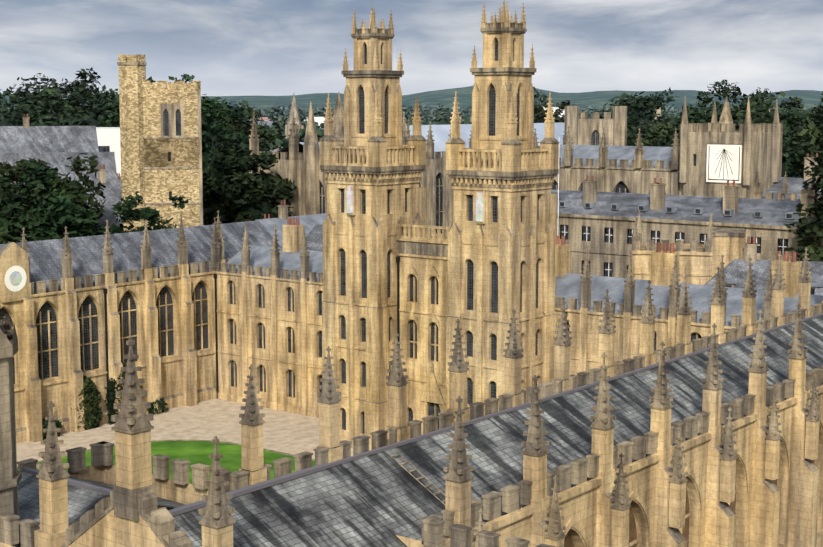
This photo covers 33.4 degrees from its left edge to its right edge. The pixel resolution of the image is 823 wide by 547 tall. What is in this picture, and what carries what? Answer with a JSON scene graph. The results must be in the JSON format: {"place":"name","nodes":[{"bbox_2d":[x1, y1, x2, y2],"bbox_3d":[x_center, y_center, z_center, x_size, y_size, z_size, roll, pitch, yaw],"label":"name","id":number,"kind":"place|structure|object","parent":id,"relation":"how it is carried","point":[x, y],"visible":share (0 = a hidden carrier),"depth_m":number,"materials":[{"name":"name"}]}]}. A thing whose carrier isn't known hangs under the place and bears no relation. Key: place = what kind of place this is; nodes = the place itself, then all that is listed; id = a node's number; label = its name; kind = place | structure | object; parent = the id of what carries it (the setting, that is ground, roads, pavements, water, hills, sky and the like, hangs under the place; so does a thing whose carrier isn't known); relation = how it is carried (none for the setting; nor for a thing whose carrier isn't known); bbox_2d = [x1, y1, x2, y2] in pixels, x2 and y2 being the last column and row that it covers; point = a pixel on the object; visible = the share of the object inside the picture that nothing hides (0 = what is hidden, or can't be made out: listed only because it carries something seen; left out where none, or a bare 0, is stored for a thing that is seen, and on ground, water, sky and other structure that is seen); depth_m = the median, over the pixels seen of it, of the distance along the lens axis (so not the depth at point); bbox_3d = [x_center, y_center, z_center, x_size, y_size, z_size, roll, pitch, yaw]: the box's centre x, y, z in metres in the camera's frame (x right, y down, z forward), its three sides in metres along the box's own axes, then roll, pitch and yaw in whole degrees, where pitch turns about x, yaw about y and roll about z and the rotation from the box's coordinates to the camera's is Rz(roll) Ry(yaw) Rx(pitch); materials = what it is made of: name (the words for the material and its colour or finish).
{"place":"outdoors","nodes":[
{"label":"outdoors","id":0,"kind":"place"},
{"bbox_2d":[16,119,352,483],"bbox_3d":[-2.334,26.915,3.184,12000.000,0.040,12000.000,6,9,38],"label":"ground","id":1,"kind":"structure","parent":0,"point":[187,433],"depth_m":112.75,"materials":[{"name":"stone"}]},
{"bbox_2d":[0,165,27,225],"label":"tree","id":2,"kind":"object","parent":1,"relation":"on","point":[2,169],"visible":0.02,"depth_m":138.56,"materials":[{"name":"green plant"}]},
{"bbox_2d":[0,88,56,125],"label":"tree","id":3,"kind":"object","parent":1,"relation":"on","point":[15,118],"visible":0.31,"depth_m":310.49,"materials":[{"name":"green plant"}]},
{"bbox_2d":[0,77,66,116],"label":"tree","id":4,"kind":"object","parent":1,"relation":"on","point":[25,93],"visible":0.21,"depth_m":361.15,"materials":[{"name":"green plant"}]},
{"bbox_2d":[0,178,82,243],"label":"tree","id":5,"kind":"object","parent":1,"relation":"on","point":[9,220],"visible":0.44,"depth_m":129.80,"materials":[{"name":"green plant"}]},
{"bbox_2d":[0,84,84,124],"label":"tree","id":6,"kind":"object","parent":1,"relation":"on","point":[49,112],"visible":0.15,"depth_m":330.22,"materials":[{"name":"green plant"}]},
{"bbox_2d":[0,157,98,229],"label":"tree","id":7,"kind":"object","parent":1,"relation":"on","point":[26,162],"visible":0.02,"depth_m":146.12,"materials":[{"name":"green plant"}]},
{"bbox_2d":[0,172,101,238],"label":"tree","id":8,"kind":"object","parent":1,"relation":"on","point":[30,198],"visible":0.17,"depth_m":134.97,"materials":[{"name":"green plant"}]},
{"bbox_2d":[42,415,63,439],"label":"shrub","id":9,"kind":"object","parent":1,"relation":"on","point":[45,425],"visible":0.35,"depth_m":112.20,"materials":[{"name":"green plant"}]},
{"bbox_2d":[1,152,105,219],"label":"tree","id":10,"kind":"object","parent":1,"relation":"on","point":[76,168],"visible":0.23,"depth_m":145.21,"materials":[{"name":"green plant"}]},
{"bbox_2d":[30,73,99,115],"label":"tree","id":11,"kind":"object","parent":1,"relation":"on","point":[66,87],"visible":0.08,"depth_m":374.60,"materials":[{"name":"green plant"}]},
{"bbox_2d":[35,82,119,126],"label":"tree","id":12,"kind":"object","parent":1,"relation":"on","point":[71,119],"visible":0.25,"depth_m":306.75,"materials":[{"name":"green plant"}]},
{"bbox_2d":[21,165,140,240],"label":"tree","id":13,"kind":"object","parent":1,"relation":"on","point":[60,214],"visible":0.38,"depth_m":131.71,"materials":[{"name":"green plant"}]},
{"bbox_2d":[71,375,102,429],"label":"ivy bush","id":14,"kind":"object","parent":1,"relation":"on","point":[92,411],"visible":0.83,"depth_m":115.31,"materials":[{"name":"green plant"}]},
{"bbox_2d":[58,67,118,125],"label":"tree","id":15,"kind":"object","parent":1,"relation":"on","point":[99,104],"visible":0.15,"depth_m":324.27,"materials":[{"name":"green plant"}]},
{"bbox_2d":[67,85,117,112],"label":"tree","id":16,"kind":"object","parent":1,"relation":"on","point":[104,87],"visible":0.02,"depth_m":387.62,"materials":[{"name":"green plant"}]},
{"bbox_2d":[105,361,141,424],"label":"ivy bush","id":17,"kind":"object","parent":1,"relation":"on","point":[111,394],"visible":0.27,"depth_m":117.40,"materials":[{"name":"green plant"}]},
{"bbox_2d":[98,76,155,126],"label":"tree","id":18,"kind":"object","parent":1,"relation":"on","point":[110,120],"visible":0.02,"depth_m":290.81,"materials":[{"name":"green plant"}]},
{"bbox_2d":[0,210,281,443],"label":"library","id":19,"kind":"structure","parent":1,"relation":"on","point":[74,310],"depth_m":117.91,"materials":[{"name":"stone"}]},
{"bbox_2d":[111,190,189,231],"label":"tree","id":20,"kind":"object","parent":1,"relation":"on","point":[129,213],"visible":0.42,"depth_m":135.46,"materials":[{"name":"green plant"}]},
{"bbox_2d":[147,397,168,414],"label":"shrub","id":21,"kind":"object","parent":1,"relation":"on","point":[153,410],"visible":0.62,"depth_m":121.18,"materials":[{"name":"green plant"}]},
{"bbox_2d":[168,74,225,119],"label":"tree","id":22,"kind":"object","parent":1,"relation":"on","point":[187,77],"visible":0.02,"depth_m":300.47,"materials":[{"name":"green plant"}]},
{"bbox_2d":[201,100,216,149],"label":"tree","id":23,"kind":"object","parent":1,"relation":"on","point":[202,116],"depth_m":197.76,"materials":[{"name":"green plant"}]},
{"bbox_2d":[201,96,247,206],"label":"tree","id":24,"kind":"object","parent":1,"relation":"on","point":[207,102],"visible":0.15,"depth_m":186.36,"materials":[{"name":"green plant"}]},
{"bbox_2d":[201,100,267,151],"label":"tree","id":25,"kind":"object","parent":1,"relation":"on","point":[236,112],"visible":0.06,"depth_m":211.29,"materials":[{"name":"green plant"}]},
{"bbox_2d":[211,143,259,163],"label":"tree","id":26,"kind":"object","parent":1,"relation":"on","point":[246,149],"depth_m":192.68,"materials":[{"name":"green plant"}]},
{"bbox_2d":[202,138,277,224],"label":"tree","id":27,"kind":"object","parent":1,"relation":"on","point":[227,152],"visible":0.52,"depth_m":174.38,"materials":[{"name":"green plant"}]},
{"bbox_2d":[204,100,276,151],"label":"tree","id":28,"kind":"object","parent":1,"relation":"on","point":[246,127],"visible":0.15,"depth_m":222.06,"materials":[{"name":"green plant"}]},
{"bbox_2d":[210,151,297,222],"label":"tree","id":29,"kind":"object","parent":1,"relation":"on","point":[263,185],"visible":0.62,"depth_m":173.24,"materials":[{"name":"green plant"}]},
{"bbox_2d":[117,117,462,179],"bbox_3d":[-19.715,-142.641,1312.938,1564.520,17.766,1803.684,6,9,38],"label":"houses","id":30,"kind":"structure","parent":1,"relation":"on","point":[267,121],"depth_m":1289.73,"materials":[{"name":"stone"}]},
{"bbox_2d":[117,54,599,233],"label":"background buildings","id":31,"kind":"structure","parent":1,"relation":"on","point":[161,142],"depth_m":146.13,"materials":[{"name":"stone"}]},
{"bbox_2d":[0,247,822,546],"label":"chapel","id":32,"kind":"structure","parent":1,"relation":"on","point":[714,438],"depth_m":51.92,"materials":[{"name":"stone"}]},
{"bbox_2d":[0,114,822,294],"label":"buildings","id":33,"kind":"structure","parent":1,"relation":"on","point":[612,230],"depth_m":132.67,"materials":[{"name":"stone"}]},
{"bbox_2d":[6,102,821,152],"bbox_3d":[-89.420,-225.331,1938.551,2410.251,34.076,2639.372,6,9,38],"label":"trees","id":34,"kind":"object","parent":1,"relation":"on","point":[442,115],"visible":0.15,"depth_m":1492.93,"materials":[{"name":"green plant"}]},
{"bbox_2d":[210,0,822,450],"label":"twin-towered building","id":35,"kind":"structure","parent":1,"relation":"on","point":[370,280],"depth_m":106.11,"materials":[{"name":"stone"}]},
{"bbox_2d":[285,94,769,137],"bbox_3d":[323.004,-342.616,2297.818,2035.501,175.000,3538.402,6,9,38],"label":"blocks","id":36,"kind":"structure","parent":1,"relation":"on","point":[319,120],"depth_m":632.48,"materials":[{"name":"stone"}]},
{"bbox_2d":[533,87,545,122],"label":"tree","id":37,"kind":"object","parent":1,"relation":"on","point":[538,93],"depth_m":377.06,"materials":[{"name":"green plant"}]},
{"bbox_2d":[534,94,574,122],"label":"tree","id":38,"kind":"object","parent":1,"relation":"on","point":[539,109],"visible":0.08,"depth_m":342.72,"materials":[{"name":"green plant"}]},
{"bbox_2d":[627,124,643,145],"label":"tree","id":39,"kind":"object","parent":1,"relation":"on","point":[633,140],"depth_m":289.02,"materials":[{"name":"green plant"}]},
{"bbox_2d":[599,96,672,122],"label":"tree","id":40,"kind":"object","parent":1,"relation":"on","point":[618,103],"visible":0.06,"depth_m":373.21,"materials":[{"name":"green plant"}]},
{"bbox_2d":[600,88,680,143],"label":"tree","id":41,"kind":"object","parent":1,"relation":"on","point":[646,101],"visible":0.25,"depth_m":311.50,"materials":[{"name":"green plant"}]},
{"bbox_2d":[627,121,679,146],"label":"tree","id":42,"kind":"object","parent":1,"relation":"on","point":[668,129],"visible":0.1,"depth_m":261.46,"materials":[{"name":"green plant"}]},
{"bbox_2d":[533,96,821,201],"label":"background college building","id":43,"kind":"structure","parent":1,"relation":"on","point":[709,159],"depth_m":163.27,"materials":[{"name":"stone"}]},
{"bbox_2d":[653,106,721,145],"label":"tree","id":44,"kind":"object","parent":1,"relation":"on","point":[696,116],"visible":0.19,"depth_m":277.49,"materials":[{"name":"green plant"}]},
{"bbox_2d":[680,79,751,122],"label":"tree","id":45,"kind":"object","parent":1,"relation":"on","point":[725,91],"visible":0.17,"depth_m":346.01,"materials":[{"name":"green plant"}]},
{"bbox_2d":[707,104,772,130],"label":"tree","id":46,"kind":"object","parent":1,"relation":"on","point":[736,114],"visible":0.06,"depth_m":269.25,"materials":[{"name":"green plant"}]},
{"bbox_2d":[736,87,804,125],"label":"tree","id":47,"kind":"object","parent":1,"relation":"on","point":[743,105],"visible":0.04,"depth_m":322.21,"materials":[{"name":"green plant"}]},
{"bbox_2d":[738,90,822,130],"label":"tree","id":48,"kind":"object","parent":1,"relation":"on","point":[790,118],"visible":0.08,"depth_m":255.08,"materials":[{"name":"green plant"}]},
{"bbox_2d":[781,123,822,177],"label":"tree","id":49,"kind":"object","parent":1,"relation":"on","point":[792,149],"visible":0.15,"depth_m":188.27,"materials":[{"name":"green plant"}]},
{"bbox_2d":[781,124,822,176],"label":"tree","id":50,"kind":"object","parent":1,"relation":"on","point":[788,168],"visible":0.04,"depth_m":203.95,"materials":[{"name":"green plant"}]},
{"bbox_2d":[782,106,822,147],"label":"tree","id":51,"kind":"object","parent":1,"relation":"on","point":[797,128],"visible":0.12,"depth_m":235.18,"materials":[{"name":"green plant"}]},
{"bbox_2d":[783,121,822,261],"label":"tree","id":52,"kind":"object","parent":1,"relation":"on","point":[815,250],"visible":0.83,"depth_m":119.19,"materials":[{"name":"green plant"}]},
{"bbox_2d":[799,92,822,128],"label":"tree","id":53,"kind":"object","parent":1,"relation":"on","point":[808,120],"depth_m":303.68,"materials":[{"name":"green plant"}]},
{"bbox_2d":[0,86,822,118],"bbox_3d":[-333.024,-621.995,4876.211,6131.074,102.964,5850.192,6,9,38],"label":"hills","id":54,"kind":"structure","parent":0,"point":[582,100],"depth_m":3449.46,"materials":[{"name":"plant"}]},
{"bbox_2d":[0,0,822,96],"label":"sky","id":55,"kind":"structure","parent":0,"point":[233,47],"materials":[{"name":"grey"}]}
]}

